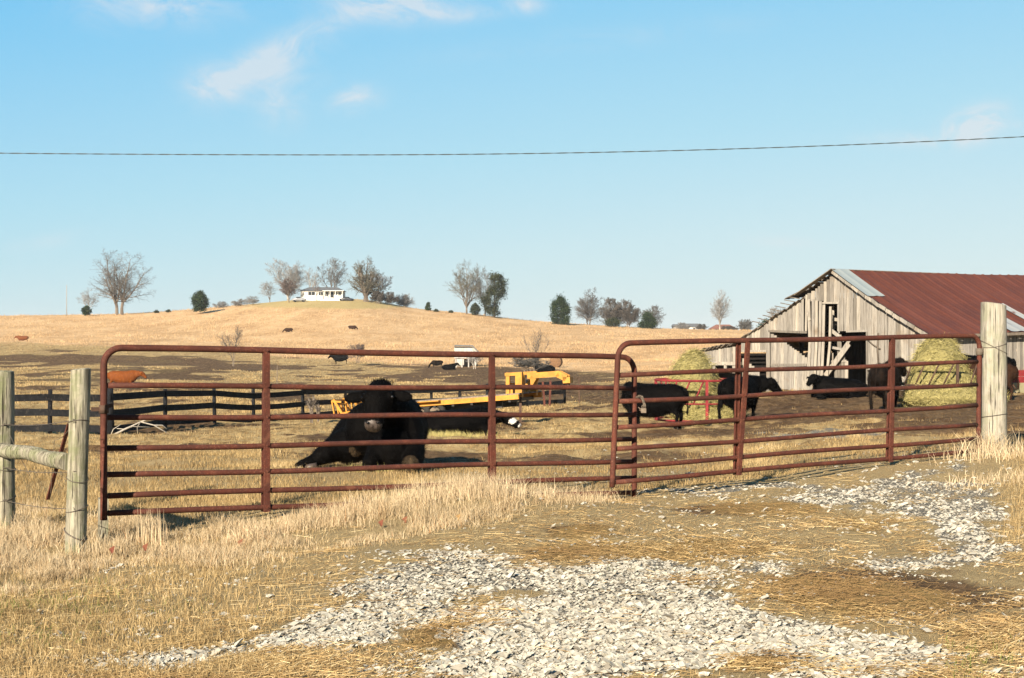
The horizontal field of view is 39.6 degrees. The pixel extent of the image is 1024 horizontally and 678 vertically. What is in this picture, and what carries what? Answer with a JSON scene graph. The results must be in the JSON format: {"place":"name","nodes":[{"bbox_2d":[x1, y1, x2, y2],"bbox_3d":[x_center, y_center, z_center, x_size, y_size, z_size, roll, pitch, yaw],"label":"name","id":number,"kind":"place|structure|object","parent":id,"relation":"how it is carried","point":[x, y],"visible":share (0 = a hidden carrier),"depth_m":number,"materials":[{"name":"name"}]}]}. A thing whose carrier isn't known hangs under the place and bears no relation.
{"place":"outdoors","nodes":[
{"label":"outdoors","id":0,"kind":"place"},
{"bbox_2d":[0,469,642,598],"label":"dry grass","id":1,"kind":"structure","parent":0,"point":[48,568],"depth_m":10.35,"materials":[{"name":"plant"}]},
{"bbox_2d":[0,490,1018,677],"bbox_3d":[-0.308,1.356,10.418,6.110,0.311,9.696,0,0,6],"label":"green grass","id":2,"kind":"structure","parent":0,"point":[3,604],"depth_m":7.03,"materials":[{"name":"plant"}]},
{"bbox_2d":[0,299,1023,677],"bbox_3d":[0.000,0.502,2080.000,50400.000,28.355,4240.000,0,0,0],"label":"ground","id":3,"kind":"structure","parent":0,"point":[56,357],"depth_m":14.17,"materials":[{"name":"plant"}]},
{"bbox_2d":[0,370,15,530],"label":"fence post","id":4,"kind":"object","parent":3,"relation":"on","point":[7,416],"visible":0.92,"depth_m":11.14,"materials":[{"name":"grey wood"}]},
{"bbox_2d":[0,443,67,470],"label":"brace log","id":5,"kind":"object","parent":4,"relation":"attached to","point":[48,458],"visible":0.94,"depth_m":10.48,"materials":[{"name":"grey wood"}]},
{"bbox_2d":[14,336,28,340],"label":"cow","id":6,"kind":"object","parent":3,"relation":"on","point":[22,338],"visible":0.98,"depth_m":291.73},
{"bbox_2d":[0,512,59,533],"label":"grass tuft","id":7,"kind":"object","parent":3,"relation":"on","point":[11,526],"visible":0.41,"depth_m":10.91,"materials":[{"name":"plant"}]},
{"bbox_2d":[46,423,68,499],"bbox_3d":[-3.446,0.934,10.800,0.312,0.596,0.028,0,0,42],"label":"iron rod","id":8,"kind":"object","parent":3,"relation":"on","point":[62,446],"visible":0.57,"depth_m":10.81,"materials":[{"name":"red paint"}]},
{"bbox_2d":[64,368,90,554],"bbox_3d":[-3.071,0.962,10.050,0.187,1.517,0.164,0,0,0],"label":"fence post","id":9,"kind":"object","parent":3,"relation":"on","point":[78,449],"visible":0.95,"depth_m":9.99,"materials":[{"name":"grey wood"}]},
{"bbox_2d":[3,499,65,509],"bbox_3d":[-3.865,1.257,10.984,0.035,0.154,2.582,0,0,-38],"label":"barbed wire","id":10,"kind":"object","parent":9,"relation":"attached to","point":[36,506],"visible":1,"depth_m":10.54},
{"bbox_2d":[3,419,73,425],"bbox_3d":[-3.869,0.632,10.988,0.036,0.148,2.583,0,0,-38],"label":"barbed wire","id":11,"kind":"object","parent":9,"relation":"attached to","point":[36,425],"visible":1,"depth_m":10.60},
{"bbox_2d":[3,467,74,473],"bbox_3d":[-3.865,0.993,10.986,0.035,0.138,2.590,0,0,-38],"label":"barbed wire","id":12,"kind":"object","parent":9,"relation":"attached to","point":[37,472],"visible":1,"depth_m":10.50,"materials":[{"name":"metal"}]},
{"bbox_2d":[81,305,91,315],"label":"cedar shrub","id":13,"kind":"object","parent":3,"relation":"on","point":[86,309],"visible":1,"depth_m":448.26,"materials":[{"name":"green plant"}]},
{"bbox_2d":[75,289,98,307],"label":"bare tree","id":14,"kind":"object","parent":3,"relation":"on","point":[87,298],"visible":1,"depth_m":468.92,"materials":[{"name":"grey plant"}]},
{"bbox_2d":[40,531,142,557],"bbox_3d":[-2.939,1.433,9.869,0.668,0.196,0.456,0,0,0],"label":"grass tuft","id":15,"kind":"object","parent":3,"relation":"on","point":[93,552],"visible":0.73,"depth_m":9.88,"materials":[{"name":"plant"}]},
{"bbox_2d":[98,497,108,540],"bbox_3d":[-3.042,1.369,10.580,0.070,0.384,0.103,0,0,-22],"label":"stake","id":16,"kind":"object","parent":3,"relation":"on","point":[102,526],"visible":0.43,"depth_m":10.55,"materials":[{"name":"brown wood"}]},
{"bbox_2d":[88,248,156,314],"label":"bare tree","id":17,"kind":"object","parent":3,"relation":"on","point":[122,284],"visible":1,"depth_m":449.74,"materials":[{"name":"grey plant"}]},
{"bbox_2d":[99,518,149,544],"bbox_3d":[-2.823,1.396,10.363,0.475,0.235,0.284,0,0,23],"label":"grass tuft","id":18,"kind":"object","parent":3,"relation":"on","point":[128,531],"visible":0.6,"depth_m":10.38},
{"bbox_2d":[107,370,146,388],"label":"cow","id":19,"kind":"object","parent":3,"relation":"on","point":[131,376],"visible":0.91,"depth_m":102.74},
{"bbox_2d":[111,420,168,433],"bbox_3d":[-10.622,2.561,40.299,1.785,0.572,0.064,0,0,0],"label":"dead branch","id":20,"kind":"object","parent":3,"relation":"on","point":[128,427],"visible":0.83,"depth_m":40.29,"materials":[{"name":"grey wood"}]},
{"bbox_2d":[133,506,167,544],"bbox_3d":[-2.628,1.346,10.344,0.231,0.328,0.172,0,0,0],"label":"grass tuft","id":21,"kind":"object","parent":3,"relation":"on","point":[152,529],"visible":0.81,"depth_m":10.34,"materials":[{"name":"plant"}]},
{"bbox_2d":[191,289,210,311],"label":"cedar tree","id":22,"kind":"object","parent":3,"relation":"on","point":[200,300],"visible":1,"depth_m":428.75,"materials":[{"name":"green plant"}]},
{"bbox_2d":[212,301,228,307],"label":"bare bush","id":23,"kind":"object","parent":3,"relation":"on","point":[221,305],"visible":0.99,"depth_m":454.77,"materials":[{"name":"grey plant"}]},
{"bbox_2d":[219,325,242,365],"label":"sapling","id":24,"kind":"object","parent":3,"relation":"on","point":[229,344],"visible":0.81,"depth_m":170.00,"materials":[{"name":"brown plant"}]},
{"bbox_2d":[230,298,247,305],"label":"bare bush","id":25,"kind":"object","parent":3,"relation":"on","point":[240,302],"visible":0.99,"depth_m":454.51,"materials":[{"name":"grey plant"}]},
{"bbox_2d":[244,296,260,304],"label":"bare bush","id":26,"kind":"object","parent":3,"relation":"on","point":[251,300],"visible":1,"depth_m":454.30,"materials":[{"name":"grey plant"}]},
{"bbox_2d":[259,282,275,301],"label":"bare tree","id":27,"kind":"object","parent":3,"relation":"on","point":[270,290],"visible":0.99,"depth_m":469.90,"materials":[{"name":"grey plant"}]},
{"bbox_2d":[195,506,372,540],"bbox_3d":[-1.696,1.387,10.762,1.299,0.230,0.948,0,0,0],"label":"grass tuft","id":28,"kind":"object","parent":3,"relation":"on","point":[268,519],"visible":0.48,"depth_m":10.76,"materials":[{"name":"plant"}]},
{"bbox_2d":[265,258,310,300],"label":"bare tree","id":29,"kind":"object","parent":3,"relation":"on","point":[294,275],"visible":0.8,"depth_m":474.32,"materials":[{"name":"grey plant"}]},
{"bbox_2d":[279,277,299,302],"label":"bare tree","id":30,"kind":"object","parent":3,"relation":"on","point":[286,287],"visible":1,"depth_m":447.54,"materials":[{"name":"brown plant"}]},
{"bbox_2d":[15,380,565,434],"bbox_3d":[-6.119,2.482,56.193,6.949,2.348,35.414,0,0,32],"label":"board fence","id":31,"kind":"object","parent":3,"relation":"on","point":[49,412],"visible":0.4,"depth_m":47.12,"materials":[{"name":"wood"}]},
{"bbox_2d":[292,297,305,301],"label":"parked car","id":32,"kind":"object","parent":3,"relation":"on","point":[298,299],"visible":1,"depth_m":446.22,"materials":[{"name":"paint"}]},
{"bbox_2d":[303,268,319,286],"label":"bare tree","id":33,"kind":"object","parent":3,"relation":"on","point":[315,275],"visible":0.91,"depth_m":474.18,"materials":[{"name":"grey plant"}]},
{"bbox_2d":[305,395,318,422],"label":"weed","id":34,"kind":"object","parent":3,"relation":"on","point":[311,404],"visible":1,"depth_m":51.98,"materials":[{"name":"grey plant"}]},
{"bbox_2d":[312,281,321,300],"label":"bare tree","id":35,"kind":"object","parent":3,"relation":"on","point":[316,291],"visible":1,"depth_m":447.93,"materials":[{"name":"grey plant"}]},
{"bbox_2d":[314,404,322,421],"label":"weed","id":36,"kind":"object","parent":3,"relation":"on","point":[317,408],"visible":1,"depth_m":51.96,"materials":[{"name":"grey plant"}]},
{"bbox_2d":[300,287,345,300],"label":"house","id":37,"kind":"structure","parent":3,"relation":"on","point":[328,294],"depth_m":452.00,"materials":[{"name":"white"}]},
{"bbox_2d":[316,258,348,286],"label":"bare tree","id":38,"kind":"object","parent":3,"relation":"on","point":[336,276],"visible":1,"depth_m":474.23,"materials":[{"name":"grey plant"}]},
{"bbox_2d":[328,355,347,363],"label":"cow","id":39,"kind":"object","parent":3,"relation":"on","point":[339,358],"visible":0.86,"depth_m":212.70},
{"bbox_2d":[339,297,353,300],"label":"parked car","id":40,"kind":"object","parent":3,"relation":"on","point":[346,299],"visible":0.97,"depth_m":448.22,"materials":[{"name":"paint"}]},
{"bbox_2d":[347,344,364,362],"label":"bush","id":41,"kind":"object","parent":3,"relation":"on","point":[359,347],"visible":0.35,"depth_m":204.97,"materials":[{"name":"brown plant"}]},
{"bbox_2d":[293,377,429,472],"bbox_3d":[-1.696,0.954,16.475,1.537,1.101,2.772,0,0,0],"label":"bull","id":42,"kind":"object","parent":3,"relation":"on","point":[381,401],"visible":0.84,"depth_m":15.60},
{"bbox_2d":[91,345,636,520],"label":"tube gate","id":43,"kind":"structure","parent":3,"relation":"on","point":[265,471],"depth_m":11.28,"materials":[{"name":"metal"}]},
{"bbox_2d":[345,256,384,301],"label":"bare tree","id":44,"kind":"object","parent":3,"relation":"on","point":[365,285],"visible":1,"depth_m":448.60,"materials":[{"name":"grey plant"}]},
{"bbox_2d":[368,290,384,303],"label":"bare bush","id":45,"kind":"object","parent":3,"relation":"on","point":[378,296],"visible":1,"depth_m":447.23,"materials":[{"name":"grey plant"}]},
{"bbox_2d":[372,275,392,291],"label":"bare tree","id":46,"kind":"object","parent":3,"relation":"on","point":[381,280],"visible":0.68,"depth_m":461.69,"materials":[{"name":"grey plant"}]},
{"bbox_2d":[0,298,765,374],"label":"hill grass","id":47,"kind":"structure","parent":3,"relation":"on","point":[487,360],"depth_m":322.39,"materials":[{"name":"plant"}]},
{"bbox_2d":[383,292,399,304],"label":"bare bush","id":48,"kind":"object","parent":3,"relation":"on","point":[390,298],"visible":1,"depth_m":449.59,"materials":[{"name":"grey plant"}]},
{"bbox_2d":[394,294,414,306],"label":"bare bush","id":49,"kind":"object","parent":3,"relation":"on","point":[405,301],"visible":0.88,"depth_m":469.56,"materials":[{"name":"grey plant"}]},
{"bbox_2d":[0,341,812,417],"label":"pasture grass","id":50,"kind":"structure","parent":3,"relation":"on","point":[514,408],"depth_m":102.94,"materials":[{"name":"plant"}]},
{"bbox_2d":[311,478,531,519],"bbox_3d":[-0.717,1.252,11.225,1.746,0.334,1.146,0,0,0],"label":"grass tuft","id":51,"kind":"object","parent":3,"relation":"on","point":[404,496],"visible":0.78,"depth_m":11.18,"materials":[{"name":"plant"}]},
{"bbox_2d":[425,302,431,310],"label":"cedar shrub","id":52,"kind":"object","parent":3,"relation":"on","point":[427,307],"visible":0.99,"depth_m":454.66,"materials":[{"name":"green plant"}]},
{"bbox_2d":[428,360,442,367],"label":"cow","id":53,"kind":"object","parent":3,"relation":"on","point":[436,362],"visible":0.98,"depth_m":199.76},
{"bbox_2d":[441,363,459,369],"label":"cow","id":54,"kind":"object","parent":3,"relation":"on","point":[449,366],"visible":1,"depth_m":185.74},
{"bbox_2d":[331,371,572,422],"bbox_3d":[-1.868,1.922,46.304,7.902,1.832,2.600,0,0,19],"label":"gooseneck trailer","id":55,"kind":"object","parent":3,"relation":"on","point":[510,397],"visible":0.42,"depth_m":45.27,"materials":[{"name":"yellow paint"}]},
{"bbox_2d":[428,429,502,437],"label":"hay tuft","id":56,"kind":"object","parent":3,"relation":"on","point":[430,434],"visible":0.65,"depth_m":31.30,"materials":[{"name":"plant"}]},
{"bbox_2d":[444,260,488,313],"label":"bare tree","id":57,"kind":"object","parent":3,"relation":"on","point":[474,288],"visible":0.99,"depth_m":449.31,"materials":[{"name":"grey plant"}]},
{"bbox_2d":[454,345,478,366],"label":"stock shed","id":58,"kind":"structure","parent":3,"relation":"on","point":[462,361],"depth_m":200.12,"materials":[{"name":"grey"}]},
{"bbox_2d":[363,468,571,506],"bbox_3d":[-0.253,1.192,11.487,1.670,0.344,1.133,0,0,22],"label":"grass tuft","id":59,"kind":"object","parent":3,"relation":"on","point":[496,488],"visible":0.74,"depth_m":11.41,"materials":[{"name":"plant"}]},
{"bbox_2d":[426,406,521,435],"bbox_3d":[-1.170,1.961,33.541,2.785,0.816,1.360,0,0,-10],"label":"cow","id":60,"kind":"object","parent":3,"relation":"on","point":[474,425],"visible":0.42,"depth_m":33.15},
{"bbox_2d":[470,302,480,314],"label":"cedar shrub","id":61,"kind":"object","parent":3,"relation":"on","point":[475,309],"visible":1,"depth_m":447.40,"materials":[{"name":"green plant"}]},
{"bbox_2d":[467,351,484,368],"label":"sapling","id":62,"kind":"object","parent":3,"relation":"on","point":[473,358],"visible":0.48,"depth_m":185.03,"materials":[{"name":"brown plant"}]},
{"bbox_2d":[473,273,493,314],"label":"bare tree","id":63,"kind":"object","parent":3,"relation":"on","point":[488,280],"visible":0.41,"depth_m":464.89,"materials":[{"name":"grey plant"}]},
{"bbox_2d":[478,270,508,316],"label":"cedar tree","id":64,"kind":"object","parent":3,"relation":"on","point":[497,291],"visible":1,"depth_m":445.88,"materials":[{"name":"green plant"}]},
{"bbox_2d":[0,386,1023,533],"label":"pasture grass","id":65,"kind":"structure","parent":3,"relation":"on","point":[244,498],"depth_m":15.88,"materials":[{"name":"plant"}]},
{"bbox_2d":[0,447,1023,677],"bbox_3d":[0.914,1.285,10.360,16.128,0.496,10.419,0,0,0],"label":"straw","id":66,"kind":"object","parent":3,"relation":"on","point":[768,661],"visible":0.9,"depth_m":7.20,"materials":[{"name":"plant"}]},
{"bbox_2d":[4,433,1023,677],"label":"gravel","id":67,"kind":"structure","parent":3,"relation":"on","point":[584,663],"depth_m":6.86,"materials":[{"name":"gravel"}]},
{"bbox_2d":[431,485,624,500],"bbox_3d":[0.114,1.298,11.970,1.711,0.273,1.027,0,0,-14],"label":"grass tuft","id":68,"kind":"object","parent":3,"relation":"on","point":[556,494],"visible":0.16,"depth_m":11.90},
{"bbox_2d":[508,358,552,371],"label":"bush","id":69,"kind":"object","parent":3,"relation":"on","point":[531,363],"visible":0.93,"depth_m":149.76,"materials":[{"name":"grey plant"}]},
{"bbox_2d":[520,329,553,370],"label":"sapling","id":70,"kind":"object","parent":3,"relation":"on","point":[535,345],"visible":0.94,"depth_m":149.92,"materials":[{"name":"brown plant"}]},
{"bbox_2d":[542,381,545,405],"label":"rusty post","id":71,"kind":"object","parent":3,"relation":"on","point":[543,391],"visible":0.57,"depth_m":69.44,"materials":[{"name":"metal"}]},
{"bbox_2d":[533,364,555,371],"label":"cow","id":72,"kind":"object","parent":3,"relation":"on","point":[547,369],"visible":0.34,"depth_m":167.48},
{"bbox_2d":[548,381,550,405],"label":"rusty post","id":73,"kind":"object","parent":3,"relation":"on","point":[549,395],"visible":0.64,"depth_m":69.44,"materials":[{"name":"metal"}]},
{"bbox_2d":[549,358,562,367],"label":"round bale","id":74,"kind":"object","parent":3,"relation":"on","point":[556,362],"visible":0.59,"depth_m":187.38},
{"bbox_2d":[548,295,572,324],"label":"cedar tree","id":75,"kind":"object","parent":3,"relation":"on","point":[557,313],"visible":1,"depth_m":438.62,"materials":[{"name":"green plant"}]},
{"bbox_2d":[575,287,607,324],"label":"bare tree","id":76,"kind":"object","parent":3,"relation":"on","point":[585,309],"visible":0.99,"depth_m":459.29,"materials":[{"name":"grey plant"}]},
{"bbox_2d":[598,297,624,326],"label":"bare tree","id":77,"kind":"object","parent":3,"relation":"on","point":[610,313],"visible":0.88,"depth_m":453.53,"materials":[{"name":"grey plant"}]},
{"bbox_2d":[602,317,622,326],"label":"cedar shrub","id":78,"kind":"object","parent":3,"relation":"on","point":[609,322],"visible":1,"depth_m":448.74,"materials":[{"name":"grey plant"}]},
{"bbox_2d":[616,298,642,326],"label":"bare tree","id":79,"kind":"object","parent":3,"relation":"on","point":[628,315],"visible":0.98,"depth_m":451.84,"materials":[{"name":"grey plant"}]},
{"bbox_2d":[637,309,660,328],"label":"cedar shrub","id":80,"kind":"object","parent":3,"relation":"on","point":[648,321],"visible":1,"depth_m":446.86,"materials":[{"name":"green plant"}]},
{"bbox_2d":[641,305,663,324],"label":"bare tree","id":81,"kind":"object","parent":3,"relation":"on","point":[655,309],"visible":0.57,"depth_m":469.39,"materials":[{"name":"grey plant"}]},
{"bbox_2d":[620,381,689,428],"bbox_3d":[3.749,1.805,38.702,1.089,1.377,2.529,0,0,-37],"label":"cow","id":82,"kind":"object","parent":3,"relation":"on","point":[656,409],"visible":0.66,"depth_m":38.22},
{"bbox_2d":[675,322,690,328],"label":"bare bush","id":83,"kind":"object","parent":3,"relation":"on","point":[682,326],"visible":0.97,"depth_m":559.05,"materials":[{"name":"grey plant"}]},
{"bbox_2d":[654,378,724,421],"bbox_3d":[5.522,1.799,42.400,2.570,1.235,2.569,0,0,0],"label":"hay feeder","id":84,"kind":"object","parent":3,"relation":"on","point":[666,380],"visible":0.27,"depth_m":41.19,"materials":[{"name":"red paint"}]},
{"bbox_2d":[663,346,750,425],"bbox_3d":[5.784,1.559,42.290,2.214,2.732,3.179,0,0,-28],"label":"hay bale","id":85,"kind":"object","parent":84,"relation":"in","point":[692,359],"visible":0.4,"depth_m":42.09},
{"bbox_2d":[694,324,706,328],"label":"bare bush","id":86,"kind":"object","parent":3,"relation":"on","point":[701,326],"visible":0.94,"depth_m":558.84,"materials":[{"name":"grey plant"}]},
{"bbox_2d":[709,325,732,329],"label":"house","id":87,"kind":"structure","parent":3,"relation":"on","point":[714,327],"depth_m":642.59,"materials":[{"name":"brown wood"}]},
{"bbox_2d":[711,290,732,329],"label":"bare tree","id":88,"kind":"object","parent":3,"relation":"on","point":[717,307],"visible":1,"depth_m":519.36,"materials":[{"name":"grey plant"}]},
{"bbox_2d":[721,326,738,329],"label":"bare bush","id":89,"kind":"object","parent":3,"relation":"on","point":[727,327],"visible":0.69,"depth_m":559.21,"materials":[{"name":"brown plant"}]},
{"bbox_2d":[736,319,753,329],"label":"bare bush","id":90,"kind":"object","parent":3,"relation":"on","point":[743,324],"visible":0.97,"depth_m":558.88,"materials":[{"name":"grey plant"}]},
{"bbox_2d":[716,373,781,423],"bbox_3d":[6.526,1.661,39.909,2.735,1.402,0.965,0,0,-44],"label":"cow","id":91,"kind":"object","parent":3,"relation":"on","point":[756,384],"visible":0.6,"depth_m":39.56},
{"bbox_2d":[766,307,784,317],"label":"bare tree","id":92,"kind":"object","parent":3,"relation":"on","point":[774,311],"visible":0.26,"depth_m":319.72,"materials":[{"name":"grey plant"}]},
{"bbox_2d":[806,373,868,398],"bbox_3d":[11.933,1.740,52.475,2.582,0.988,1.385,0,0,-4],"label":"cow","id":93,"kind":"object","parent":3,"relation":"on","point":[816,381],"visible":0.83,"depth_m":52.11},
{"bbox_2d":[699,269,1023,391],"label":"barn","id":94,"kind":"structure","parent":3,"relation":"on","point":[899,303],"depth_m":62.92,"materials":[{"name":"grey wood"}]},
{"bbox_2d":[742,358,759,375],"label":"plank door","id":95,"kind":"structure","parent":94,"relation":"in","point":[750,365],"depth_m":67.17,"materials":[{"name":"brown wood"}]},
{"bbox_2d":[770,332,806,389],"bbox_3d":[12.565,1.164,64.837,0.056,2.991,2.459,0,0,-33],"label":"plank door","id":96,"kind":"structure","parent":94,"relation":"in","point":[781,354],"depth_m":64.85,"materials":[{"name":"grey wood"}]},
{"bbox_2d":[867,357,907,409],"bbox_3d":[10.933,1.294,41.432,0.922,1.603,3.088,0,0,27],"label":"cow","id":97,"kind":"object","parent":3,"relation":"on","point":[877,377],"visible":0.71,"depth_m":40.40},
{"bbox_2d":[897,360,976,401],"bbox_3d":[12.934,1.277,43.000,2.710,1.235,2.709,0,0,0],"label":"hay feeder","id":98,"kind":"object","parent":3,"relation":"on","point":[957,374],"visible":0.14,"depth_m":41.87,"materials":[{"name":"metal"}]},
{"bbox_2d":[897,332,1010,406],"bbox_3d":[13.028,1.141,42.664,3.473,2.738,3.292,0,0,0],"label":"hay bale","id":99,"kind":"object","parent":98,"relation":"in","point":[943,349],"visible":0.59,"depth_m":42.37},
{"bbox_2d":[897,466,1023,492],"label":"grass tuft","id":100,"kind":"object","parent":3,"relation":"on","point":[994,479],"visible":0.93,"depth_m":12.82,"materials":[{"name":"plant"}]},
{"bbox_2d":[904,436,1023,465],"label":"grass tuft","id":101,"kind":"object","parent":3,"relation":"on","point":[1005,452],"visible":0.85,"depth_m":14.39,"materials":[{"name":"plant"}]},
{"bbox_2d":[941,423,1023,457],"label":"grass tuft","id":102,"kind":"object","parent":3,"relation":"on","point":[990,443],"visible":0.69,"depth_m":14.83,"materials":[{"name":"plant"}]},
{"bbox_2d":[962,354,1016,393],"bbox_3d":[15.867,1.217,49.015,3.080,1.519,0.925,0,0,4],"label":"cow","id":103,"kind":"object","parent":3,"relation":"on","point":[1013,361],"visible":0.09,"depth_m":48.80},
{"bbox_2d":[965,363,1019,399],"bbox_3d":[14.182,1.309,43.420,2.562,1.298,0.810,0,0,8],"label":"cow","id":104,"kind":"object","parent":3,"relation":"on","point":[1012,373],"visible":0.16,"depth_m":43.10},
{"bbox_2d":[980,302,1007,453],"bbox_3d":[5.113,0.554,15.100,0.290,1.898,0.290,0,0,0],"label":"gate post","id":105,"kind":"object","parent":3,"relation":"on","point":[993,330],"visible":0.77,"depth_m":14.99,"materials":[{"name":"grey wood"}]},
{"bbox_2d":[609,333,983,486],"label":"tube gate","id":106,"kind":"structure","parent":105,"relation":"attached to","point":[739,441],"depth_m":13.49,"materials":[{"name":"metal"}]},
{"bbox_2d":[636,395,645,412],"bbox_3d":[1.131,0.571,12.592,0.053,0.153,0.278,0,0,-12],"label":"gate chain","id":107,"kind":"object","parent":106,"relation":"attached to","point":[643,410],"visible":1,"depth_m":12.49,"materials":[{"name":"metal"}]},
{"bbox_2d":[1009,370,1023,393],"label":"feed wagon","id":108,"kind":"object","parent":3,"relation":"on","point":[1021,383],"visible":0.25,"depth_m":50.45,"materials":[{"name":"red paint"}]},
{"bbox_2d":[0,136,1023,154],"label":"overhead line","id":109,"kind":"object","parent":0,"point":[514,153],"visible":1,"depth_m":29.99,"materials":[{"name":"metal"}]},
{"bbox_2d":[0,0,1023,329],"label":"sky","id":110,"kind":"structure","parent":0,"point":[669,230],"materials":[{"name":"blue"}]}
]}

